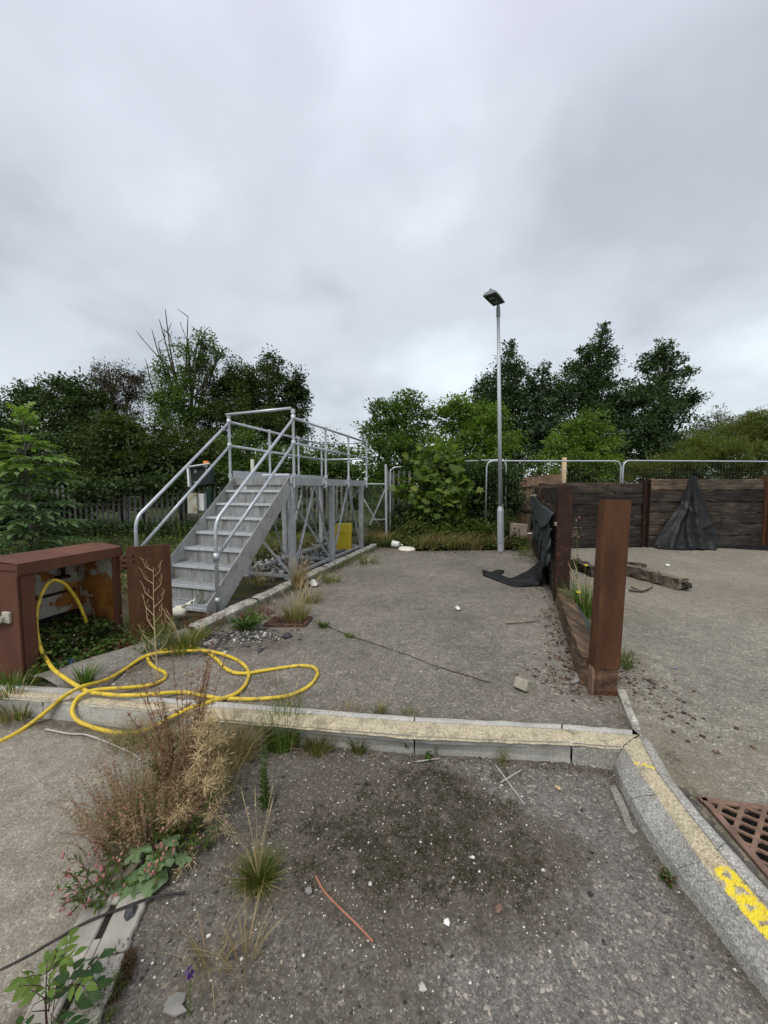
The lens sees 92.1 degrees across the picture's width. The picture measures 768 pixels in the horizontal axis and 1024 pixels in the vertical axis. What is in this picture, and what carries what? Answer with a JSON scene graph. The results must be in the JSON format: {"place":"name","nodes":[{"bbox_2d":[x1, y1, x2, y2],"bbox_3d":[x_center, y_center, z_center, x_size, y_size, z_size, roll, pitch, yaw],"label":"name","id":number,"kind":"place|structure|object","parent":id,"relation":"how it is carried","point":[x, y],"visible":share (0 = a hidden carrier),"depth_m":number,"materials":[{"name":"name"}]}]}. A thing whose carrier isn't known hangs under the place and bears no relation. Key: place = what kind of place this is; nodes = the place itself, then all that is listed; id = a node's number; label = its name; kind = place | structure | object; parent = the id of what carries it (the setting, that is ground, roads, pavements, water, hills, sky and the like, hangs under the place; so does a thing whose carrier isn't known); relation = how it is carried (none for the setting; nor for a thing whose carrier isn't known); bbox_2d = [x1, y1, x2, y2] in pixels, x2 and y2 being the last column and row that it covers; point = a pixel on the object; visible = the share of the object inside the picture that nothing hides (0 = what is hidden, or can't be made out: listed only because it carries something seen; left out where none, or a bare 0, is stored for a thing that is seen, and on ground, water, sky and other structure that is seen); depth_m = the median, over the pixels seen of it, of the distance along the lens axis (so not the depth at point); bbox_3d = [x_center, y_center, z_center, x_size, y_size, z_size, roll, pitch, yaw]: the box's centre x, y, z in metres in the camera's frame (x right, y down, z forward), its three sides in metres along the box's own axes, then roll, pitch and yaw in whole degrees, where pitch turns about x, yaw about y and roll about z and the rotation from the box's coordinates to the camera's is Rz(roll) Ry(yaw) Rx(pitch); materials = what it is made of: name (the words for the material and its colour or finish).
{"place":"outdoors","nodes":[
{"label":"outdoors","id":0,"kind":"place"},
{"bbox_2d":[0,713,194,1023],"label":"road","id":1,"kind":"structure","parent":0,"point":[32,918],"depth_m":1.74,"materials":[{"name":"concrete"}]},
{"bbox_2d":[0,696,43,716],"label":"kerb","id":2,"kind":"structure","parent":1,"relation":"on","point":[37,706],"depth_m":2.61,"materials":[{"name":"concrete"}]},
{"bbox_2d":[0,891,185,970],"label":"cable","id":3,"kind":"object","parent":1,"relation":"on","point":[86,922],"visible":0.98,"depth_m":1.36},
{"bbox_2d":[43,700,215,736],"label":"kerb","id":4,"kind":"structure","parent":1,"relation":"on","point":[87,714],"depth_m":2.51,"materials":[{"name":"concrete"}]},
{"bbox_2d":[37,712,236,864],"bbox_3d":[-1.149,1.317,1.830,0.836,0.366,0.814,0,4,0],"label":"sorrel clump","id":5,"kind":"object","parent":1,"relation":"on","point":[127,804],"visible":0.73,"depth_m":1.71,"materials":[{"name":"plant"}]},
{"bbox_2d":[17,700,272,892],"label":"dry grass","id":6,"kind":"structure","parent":1,"relation":"on","point":[149,787],"depth_m":1.90,"materials":[{"name":"plant"}]},
{"bbox_2d":[0,578,318,742],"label":"garden hose","id":7,"kind":"object","parent":1,"relation":"on","point":[97,692],"visible":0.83,"depth_m":2.68,"materials":[{"name":"rubber"}]},
{"bbox_2d":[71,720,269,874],"bbox_3d":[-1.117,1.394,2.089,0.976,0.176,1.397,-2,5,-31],"label":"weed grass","id":8,"kind":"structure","parent":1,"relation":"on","point":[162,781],"depth_m":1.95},
{"bbox_2d":[0,530,313,572],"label":"grass","id":9,"kind":"structure","parent":0,"point":[171,542],"depth_m":9.83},
{"bbox_2d":[12,547,637,736],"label":"bay road","id":10,"kind":"structure","parent":0,"point":[407,603],"depth_m":3.36,"materials":[{"name":"concrete"}]},
{"bbox_2d":[0,664,58,699],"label":"grass tuft","id":11,"kind":"object","parent":10,"relation":"on","point":[10,682],"visible":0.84,"depth_m":2.75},
{"bbox_2d":[0,685,147,700],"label":"kerb","id":12,"kind":"structure","parent":10,"relation":"on","point":[54,690],"depth_m":2.67,"materials":[{"name":"concrete"}]},
{"bbox_2d":[29,628,190,687],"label":"kerb","id":13,"kind":"structure","parent":10,"relation":"on","point":[114,660],"depth_m":3.05,"materials":[{"name":"concrete"}]},
{"bbox_2d":[118,614,180,652],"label":"bushy weed","id":14,"kind":"object","parent":13,"relation":"on","point":[150,635],"visible":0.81,"depth_m":3.36,"materials":[{"name":"green plant"}]},
{"bbox_2d":[150,608,216,656],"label":"grass tuft","id":15,"kind":"object","parent":10,"relation":"on","point":[184,647],"visible":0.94,"depth_m":3.34,"materials":[{"name":"plant"}]},
{"bbox_2d":[103,547,383,684],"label":"chippings","id":16,"kind":"object","parent":10,"relation":"on","point":[240,639],"visible":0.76,"depth_m":3.66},
{"bbox_2d":[227,607,271,630],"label":"dock plant","id":17,"kind":"object","parent":10,"relation":"on","point":[249,621],"visible":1,"depth_m":3.89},
{"bbox_2d":[148,697,413,721],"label":"kerb","id":18,"kind":"structure","parent":10,"relation":"on","point":[339,713],"depth_m":2.43,"materials":[{"name":"concrete"}]},
{"bbox_2d":[263,616,312,627],"bbox_3d":[-1.058,1.264,4.118,0.648,0.123,0.409,0,4,0],"label":"drain grate","id":19,"kind":"object","parent":10,"relation":"in","point":[276,621],"visible":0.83,"depth_m":4.05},
{"bbox_2d":[266,575,325,622],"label":"grass tuft","id":20,"kind":"object","parent":10,"relation":"on","point":[297,610],"visible":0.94,"depth_m":4.20,"materials":[{"name":"plant"}]},
{"bbox_2d":[0,690,636,748],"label":"kerb bed","id":21,"kind":"object","parent":10,"relation":"on","point":[450,731],"visible":0.84,"depth_m":2.28,"materials":[{"name":"concrete"}]},
{"bbox_2d":[133,549,575,671],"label":"dead leaves","id":22,"kind":"object","parent":10,"relation":"on","point":[563,660],"visible":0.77,"depth_m":3.77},
{"bbox_2d":[415,717,560,729],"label":"kerb","id":23,"kind":"structure","parent":10,"relation":"on","point":[551,726],"depth_m":2.31,"materials":[{"name":"concrete"}]},
{"bbox_2d":[562,724,631,742],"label":"kerb","id":24,"kind":"structure","parent":10,"relation":"on","point":[599,729],"depth_m":2.24,"materials":[{"name":"concrete"}]},
{"bbox_2d":[515,597,764,763],"bbox_3d":[1.699,1.262,3.479,1.314,0.010,3.362,0,4,0],"label":"bark debris","id":25,"kind":"object","parent":10,"relation":"on","point":[673,731],"visible":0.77,"depth_m":2.76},
{"bbox_2d":[0,527,652,681],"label":"soil","id":26,"kind":"structure","parent":0,"point":[244,590],"depth_m":5.64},
{"bbox_2d":[0,401,93,555],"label":"ash sapling","id":27,"kind":"object","parent":26,"relation":"on","point":[8,537],"visible":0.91,"depth_m":5.34,"materials":[{"name":"green plant"}]},
{"bbox_2d":[0,611,139,681],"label":"ground ivy","id":28,"kind":"object","parent":26,"relation":"on","point":[57,632],"visible":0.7,"depth_m":3.29,"materials":[{"name":"green plant"}]},
{"bbox_2d":[0,543,172,681],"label":"hose cabinet","id":29,"kind":"object","parent":26,"relation":"on","point":[89,574],"visible":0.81,"depth_m":3.51,"materials":[{"name":"metal"}]},
{"bbox_2d":[38,408,255,529],"bbox_3d":[-8.236,-1.444,12.956,7.663,4.198,3.680,0,4,0],"label":"maple tree","id":30,"kind":"object","parent":26,"relation":"on","point":[129,449],"visible":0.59,"depth_m":12.36,"materials":[{"name":"green plant"}]},
{"bbox_2d":[26,485,353,535],"bbox_3d":[-5.797,-0.022,11.405,9.722,1.657,0.145,0,4,-5],"label":"palisade fence","id":31,"kind":"object","parent":26,"relation":"on","point":[127,508],"visible":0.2,"depth_m":11.24,"materials":[{"name":"metal"}]},
{"bbox_2d":[33,516,357,538],"bbox_3d":[-5.474,0.466,11.145,9.386,0.621,1.078,0,4,-5],"label":"ivy fringe","id":32,"kind":"object","parent":26,"relation":"on","point":[189,527],"visible":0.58,"depth_m":10.93,"materials":[{"name":"green plant"}]},
{"bbox_2d":[187,461,214,534],"bbox_3d":[-3.676,0.001,7.482,0.493,2.050,0.359,0,4,0],"label":"control post","id":33,"kind":"object","parent":26,"relation":"on","point":[197,503],"visible":0.84,"depth_m":7.40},
{"bbox_2d":[185,598,257,632],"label":"kerb","id":34,"kind":"structure","parent":26,"relation":"on","point":[232,610],"depth_m":4.19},
{"bbox_2d":[120,530,328,598],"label":"brambles","id":35,"kind":"object","parent":26,"relation":"on","point":[123,576],"visible":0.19,"depth_m":8.53,"materials":[{"name":"green plant"}]},
{"bbox_2d":[134,407,367,616],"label":"access platform","id":36,"kind":"structure","parent":26,"relation":"on","point":[201,573],"depth_m":5.64,"materials":[{"name":"metal"}]},
{"bbox_2d":[206,422,303,520],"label":"green bush","id":37,"kind":"object","parent":26,"relation":"on","point":[238,462],"visible":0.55,"depth_m":12.50,"materials":[{"name":"green plant"}]},
{"bbox_2d":[221,540,358,580],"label":"ballast","id":38,"kind":"structure","parent":26,"relation":"on","point":[282,570],"depth_m":7.36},
{"bbox_2d":[282,428,376,510],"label":"green bush","id":39,"kind":"object","parent":26,"relation":"on","point":[336,469],"visible":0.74,"depth_m":13.01,"materials":[{"name":"green plant"}]},
{"bbox_2d":[335,523,352,549],"bbox_3d":[-0.964,0.591,8.873,0.400,0.625,0.441,0,4,0],"label":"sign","id":40,"kind":"object","parent":26,"relation":"on","point":[344,540],"visible":0.8,"depth_m":8.71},
{"bbox_2d":[350,388,449,520],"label":"oak sapling","id":41,"kind":"object","parent":26,"relation":"on","point":[384,448],"visible":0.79,"depth_m":11.77,"materials":[{"name":"green plant"}]},
{"bbox_2d":[387,470,440,527],"bbox_3d":[0.906,-0.198,10.638,1.702,2.011,0.145,-1,4,-12],"label":"palisade fence","id":42,"kind":"object","parent":26,"relation":"on","point":[393,481],"visible":0.24,"depth_m":10.43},
{"bbox_2d":[388,436,483,525],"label":"sycamore sapling","id":43,"kind":"object","parent":26,"relation":"on","point":[432,472],"visible":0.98,"depth_m":9.87,"materials":[{"name":"green plant"}]},
{"bbox_2d":[364,484,530,550],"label":"undergrowth","id":44,"kind":"object","parent":26,"relation":"on","point":[448,527],"visible":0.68,"depth_m":9.45,"materials":[{"name":"green plant"}]},
{"bbox_2d":[379,451,531,530],"bbox_3d":[1.978,-0.510,10.697,4.300,2.608,2.318,0,4,0],"label":"ivy mass","id":45,"kind":"object","parent":26,"relation":"on","point":[479,511],"visible":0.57,"depth_m":10.17,"materials":[{"name":"green plant"}]},
{"bbox_2d":[407,390,530,502],"bbox_3d":[2.821,-1.676,11.902,4.249,4.756,3.403,0,4,0],"label":"oak sapling","id":46,"kind":"object","parent":26,"relation":"on","point":[477,432],"visible":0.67,"depth_m":11.98,"materials":[{"name":"green plant"}]},
{"bbox_2d":[483,289,504,551],"bbox_3d":[2.490,-1.895,8.384,0.346,5.856,0.712,4,5,43],"label":"lamp post","id":47,"kind":"object","parent":26,"relation":"on","point":[492,297],"visible":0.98,"depth_m":8.48,"materials":[{"name":"grey metal"}]},
{"bbox_2d":[507,473,561,539],"bbox_3d":[4.237,-0.147,10.516,1.512,1.877,0.075,1,4,14],"label":"wooden fence","id":48,"kind":"object","parent":26,"relation":"on","point":[526,511],"visible":0.29,"depth_m":10.55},
{"bbox_2d":[485,460,621,533],"bbox_3d":[4.527,-0.325,9.926,3.638,2.111,0.042,0,4,-1],"label":"fence panel","id":49,"kind":"object","parent":26,"relation":"on","point":[520,461],"visible":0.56,"depth_m":9.87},
{"bbox_2d":[521,405,630,515],"bbox_3d":[6.006,-1.389,11.788,3.496,4.204,2.408,0,4,0],"label":"green bush","id":50,"kind":"object","parent":26,"relation":"on","point":[578,448],"visible":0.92,"depth_m":11.59,"materials":[{"name":"green plant"}]},
{"bbox_2d":[606,404,767,512],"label":"willow bush","id":51,"kind":"object","parent":26,"relation":"on","point":[749,444],"visible":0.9,"depth_m":11.91,"materials":[{"name":"green plant"}]},
{"bbox_2d":[622,460,767,490],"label":"fence panel","id":52,"kind":"object","parent":26,"relation":"on","point":[667,461],"visible":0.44,"depth_m":10.00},
{"bbox_2d":[0,491,756,543],"bbox_3d":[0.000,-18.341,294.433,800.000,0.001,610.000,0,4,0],"label":"field","id":53,"kind":"structure","parent":0,"point":[356,511],"depth_m":19.93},
{"bbox_2d":[0,391,49,468],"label":"broadleaf tree","id":54,"kind":"object","parent":53,"relation":"on","point":[3,406],"visible":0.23,"depth_m":13.75,"materials":[{"name":"green plant"}]},
{"bbox_2d":[0,366,150,473],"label":"broadleaf tree","id":55,"kind":"object","parent":53,"relation":"on","point":[50,405],"visible":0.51,"depth_m":14.12,"materials":[{"name":"green plant"}]},
{"bbox_2d":[0,460,232,540],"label":"hedge","id":56,"kind":"object","parent":53,"relation":"on","point":[147,484],"visible":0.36,"depth_m":10.80,"materials":[{"name":"green plant"}]},
{"bbox_2d":[73,356,166,521],"bbox_3d":[-11.348,-3.037,15.675,3.852,6.967,2.668,0,4,0],"label":"hawthorn tree","id":57,"kind":"object","parent":53,"relation":"on","point":[112,387],"visible":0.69,"depth_m":15.48,"materials":[{"name":"green plant"}]},
{"bbox_2d":[136,309,231,522],"bbox_3d":[-8.484,-4.053,15.834,3.377,9.051,3.155,-3,5,-39],"label":"ivy clad tree","id":58,"kind":"object","parent":53,"relation":"on","point":[173,394],"visible":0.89,"depth_m":15.43,"materials":[{"name":"green plant"}]},
{"bbox_2d":[181,354,297,515],"bbox_3d":[-6.292,-3.271,16.538,5.033,7.375,3.882,0,4,0],"label":"broadleaf tree","id":59,"kind":"object","parent":53,"relation":"on","point":[243,392],"visible":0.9,"depth_m":16.05,"materials":[{"name":"green plant"}]},
{"bbox_2d":[255,343,315,515],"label":"broadleaf tree","id":60,"kind":"object","parent":53,"relation":"on","point":[294,392],"visible":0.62,"depth_m":18.33,"materials":[{"name":"green plant"}]},
{"bbox_2d":[3,447,760,509],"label":"woodland","id":61,"kind":"object","parent":53,"relation":"on","point":[367,493],"visible":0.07,"depth_m":26.61,"materials":[{"name":"green plant"}]},
{"bbox_2d":[468,338,560,516],"bbox_3d":[5.587,-3.671,16.358,4.942,8.147,3.537,0,4,0],"label":"alder tree","id":62,"kind":"object","parent":53,"relation":"on","point":[509,371],"visible":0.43,"depth_m":16.24,"materials":[{"name":"green plant"}]},
{"bbox_2d":[502,359,580,475],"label":"sycamore tree","id":63,"kind":"object","parent":53,"relation":"on","point":[537,401],"visible":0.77,"depth_m":15.35,"materials":[{"name":"green plant"}]},
{"bbox_2d":[542,321,662,504],"bbox_3d":[9.261,-3.991,16.054,5.266,8.834,3.552,0,4,0],"label":"alder tree","id":64,"kind":"object","parent":53,"relation":"on","point":[593,381],"visible":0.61,"depth_m":16.07,"materials":[{"name":"green plant"}]},
{"bbox_2d":[612,337,712,490],"bbox_3d":[12.122,-3.686,16.257,5.122,8.171,3.587,0,4,0],"label":"alder tree","id":65,"kind":"object","parent":53,"relation":"on","point":[669,406],"visible":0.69,"depth_m":16.18,"materials":[{"name":"green plant"}]},
{"bbox_2d":[660,403,756,490],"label":"willow bush","id":66,"kind":"object","parent":53,"relation":"on","point":[716,417],"visible":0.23,"depth_m":14.74,"materials":[{"name":"green plant"}]},
{"bbox_2d":[0,0,767,487],"label":"sky","id":67,"kind":"structure","parent":0,"point":[341,187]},
{"bbox_2d":[69,739,767,1023],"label":"lane","id":68,"kind":"structure","parent":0,"point":[635,997],"depth_m":1.40,"materials":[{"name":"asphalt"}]},
{"bbox_2d":[22,953,124,1023],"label":"slot drain","id":69,"kind":"object","parent":68,"relation":"on","point":[62,1003],"visible":0.34,"depth_m":1.15,"materials":[{"name":"concrete"}]},
{"bbox_2d":[3,927,115,1023],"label":"seedling","id":70,"kind":"object","parent":69,"relation":"on","point":[57,957],"visible":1,"depth_m":1.06,"materials":[{"name":"green plant"}]},
{"bbox_2d":[57,891,147,967],"bbox_3d":[-1.025,1.550,1.371,0.237,0.082,0.225,-1,4,-11],"label":"slot drain","id":71,"kind":"object","parent":68,"relation":"on","point":[119,927],"visible":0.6,"depth_m":1.34,"materials":[{"name":"concrete"}]},
{"bbox_2d":[68,936,140,1011],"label":"moss clump","id":72,"kind":"object","parent":68,"relation":"on","point":[127,966],"visible":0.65,"depth_m":1.23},
{"bbox_2d":[51,779,203,916],"bbox_3d":[-1.081,1.425,1.604,0.520,0.182,0.512,-2,5,-32],"label":"knotweed clump","id":73,"kind":"object","parent":68,"relation":"on","point":[106,883],"visible":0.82,"depth_m":1.49,"materials":[{"name":"plant"}]},
{"bbox_2d":[104,834,191,905],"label":"pale leaved plant","id":74,"kind":"object","parent":68,"relation":"on","point":[145,884],"visible":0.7,"depth_m":1.51,"materials":[{"name":"green plant"}]},
{"bbox_2d":[163,992,186,1016],"bbox_3d":[-0.642,1.531,1.152,0.075,0.006,0.053,0,4,0],"label":"slate shard","id":75,"kind":"object","parent":68,"relation":"on","point":[174,1001],"visible":0.89,"depth_m":1.15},
{"bbox_2d":[125,638,226,798],"bbox_3d":[-1.061,1.096,1.967,0.486,0.789,0.442,0,4,0],"label":"red stemmed weed","id":76,"kind":"object","parent":68,"relation":"on","point":[167,734],"visible":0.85,"depth_m":1.95,"materials":[{"name":"plant"}]},
{"bbox_2d":[148,792,227,867],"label":"knotweed clump","id":77,"kind":"object","parent":68,"relation":"on","point":[175,832],"visible":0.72,"depth_m":1.67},
{"bbox_2d":[154,708,236,882],"bbox_3d":[-0.839,1.233,1.690,0.359,0.599,0.362,3,5,41],"label":"straw plant","id":78,"kind":"object","parent":68,"relation":"on","point":[206,779],"visible":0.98,"depth_m":1.71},
{"bbox_2d":[142,889,272,1022],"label":"grass tuft","id":79,"kind":"object","parent":68,"relation":"on","point":[199,954],"visible":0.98,"depth_m":1.25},
{"bbox_2d":[162,687,295,776],"bbox_3d":[-0.909,1.272,2.196,0.729,0.406,0.767,2,4,28],"label":"grass tuft","id":80,"kind":"object","parent":68,"relation":"on","point":[232,741],"visible":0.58,"depth_m":2.23,"materials":[{"name":"plant"}]},
{"bbox_2d":[185,880,302,1021],"bbox_3d":[-0.479,1.462,1.248,0.338,0.136,0.374,2,4,31],"label":"grass tuft","id":81,"kind":"object","parent":68,"relation":"on","point":[234,950],"visible":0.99,"depth_m":1.27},
{"bbox_2d":[214,783,293,915],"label":"grass tuft","id":82,"kind":"object","parent":68,"relation":"on","point":[256,867],"visible":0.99,"depth_m":1.52,"materials":[{"name":"plant"}]},
{"bbox_2d":[254,743,271,810],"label":"horseweed","id":83,"kind":"object","parent":68,"relation":"on","point":[264,799],"visible":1,"depth_m":1.86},
{"bbox_2d":[246,667,322,753],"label":"grass tuft","id":84,"kind":"object","parent":68,"relation":"on","point":[286,743],"visible":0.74,"depth_m":2.27,"materials":[{"name":"plant"}]},
{"bbox_2d":[217,719,413,754],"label":"kerb","id":85,"kind":"structure","parent":68,"relation":"on","point":[386,744],"depth_m":2.28,"materials":[{"name":"concrete"}]},
{"bbox_2d":[291,706,345,758],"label":"grass tuft","id":86,"kind":"object","parent":68,"relation":"on","point":[312,743],"visible":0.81,"depth_m":2.26,"materials":[{"name":"plant"}]},
{"bbox_2d":[265,762,602,977],"bbox_3d":[0.262,1.503,1.698,1.736,0.024,0.982,0,4,0],"label":"moss","id":87,"kind":"object","parent":68,"relation":"on","point":[427,845],"visible":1,"depth_m":1.68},
{"bbox_2d":[415,736,570,762],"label":"kerb","id":88,"kind":"structure","parent":68,"relation":"on","point":[541,752],"depth_m":2.20,"materials":[{"name":"concrete"}]},
{"bbox_2d":[571,742,621,769],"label":"kerb","id":89,"kind":"structure","parent":68,"relation":"on","point":[594,757],"depth_m":2.14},
{"bbox_2d":[609,785,637,835],"bbox_3d":[1.199,1.492,1.866,0.046,0.012,0.300,1,4,14],"label":"kerb mortar","id":90,"kind":"object","parent":68,"relation":"on","point":[624,813],"visible":1,"depth_m":1.84,"materials":[{"name":"concrete"}]},
{"bbox_2d":[613,746,654,807],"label":"kerb","id":91,"kind":"structure","parent":68,"relation":"on","point":[632,782],"depth_m":1.95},
{"bbox_2d":[630,795,700,878],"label":"kerb","id":92,"kind":"structure","parent":68,"relation":"on","point":[672,848],"depth_m":1.65,"materials":[{"name":"concrete"}]},
{"bbox_2d":[675,862,767,1002],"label":"kerb","id":93,"kind":"structure","parent":68,"relation":"on","point":[744,940],"depth_m":1.31,"materials":[{"name":"concrete"}]},
{"bbox_2d":[624,736,767,939],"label":"kerb bed","id":94,"kind":"object","parent":93,"relation":"on","point":[751,905],"visible":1,"depth_m":1.52,"materials":[{"name":"concrete"}]},
{"bbox_2d":[364,529,522,550],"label":"dry grass","id":95,"kind":"structure","parent":0,"point":[431,539],"depth_m":8.97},
{"bbox_2d":[570,547,767,882],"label":"yard road","id":96,"kind":"structure","parent":0,"point":[706,635],"depth_m":3.10,"materials":[{"name":"concrete"}]},
{"bbox_2d":[532,485,589,685],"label":"sleeper wall","id":97,"kind":"structure","parent":96,"relation":"on","point":[557,500],"depth_m":4.66,"materials":[{"name":"brown wood"}]},
{"bbox_2d":[482,488,556,586],"bbox_3d":[2.425,0.281,6.898,1.041,1.491,4.271,1,4,19],"label":"plastic sheet","id":98,"kind":"object","parent":97,"relation":"on","point":[541,517],"visible":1,"depth_m":5.89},
{"bbox_2d":[551,563,593,619],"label":"grass tuft","id":99,"kind":"object","parent":96,"relation":"on","point":[586,595],"visible":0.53,"depth_m":4.28,"materials":[{"name":"plant"}]},
{"bbox_2d":[587,499,630,695],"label":"steel column","id":100,"kind":"structure","parent":96,"relation":"on","point":[610,567],"depth_m":2.62,"materials":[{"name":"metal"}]},
{"bbox_2d":[617,688,644,738],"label":"kerb","id":101,"kind":"structure","parent":96,"relation":"on","point":[631,718],"depth_m":2.42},
{"bbox_2d":[539,476,767,547],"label":"sleeper wall","id":102,"kind":"structure","parent":96,"relation":"on","point":[651,503],"depth_m":9.22,"materials":[{"name":"brown wood"}]},
{"bbox_2d":[653,476,718,549],"bbox_3d":[7.530,0.011,8.929,1.710,1.753,0.535,0,4,-4],"label":"plastic sheet","id":103,"kind":"object","parent":102,"relation":"hanging from","point":[689,523],"visible":1,"depth_m":9.03,"materials":[{"name":"plastic"}]},
{"bbox_2d":[639,735,671,779],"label":"kerb","id":104,"kind":"structure","parent":96,"relation":"on","point":[657,763],"depth_m":2.01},
{"bbox_2d":[626,564,692,589],"bbox_3d":[4.238,1.009,5.974,0.244,0.209,1.428,-1,4,-12],"label":"timber baulk","id":105,"kind":"object","parent":96,"relation":"on","point":[661,578],"visible":0.9,"depth_m":5.68,"materials":[{"name":"brown wood"}]},
{"bbox_2d":[658,773,725,850],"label":"kerb","id":106,"kind":"structure","parent":96,"relation":"on","point":[712,835],"depth_m":1.67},
{"bbox_2d":[679,787,767,888],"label":"drain grate","id":107,"kind":"object","parent":96,"relation":"in","point":[747,831],"visible":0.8,"depth_m":1.64,"materials":[{"name":"metal"}]},
{"bbox_2d":[718,844,767,906],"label":"kerb","id":108,"kind":"structure","parent":96,"relation":"on","point":[755,885],"depth_m":1.41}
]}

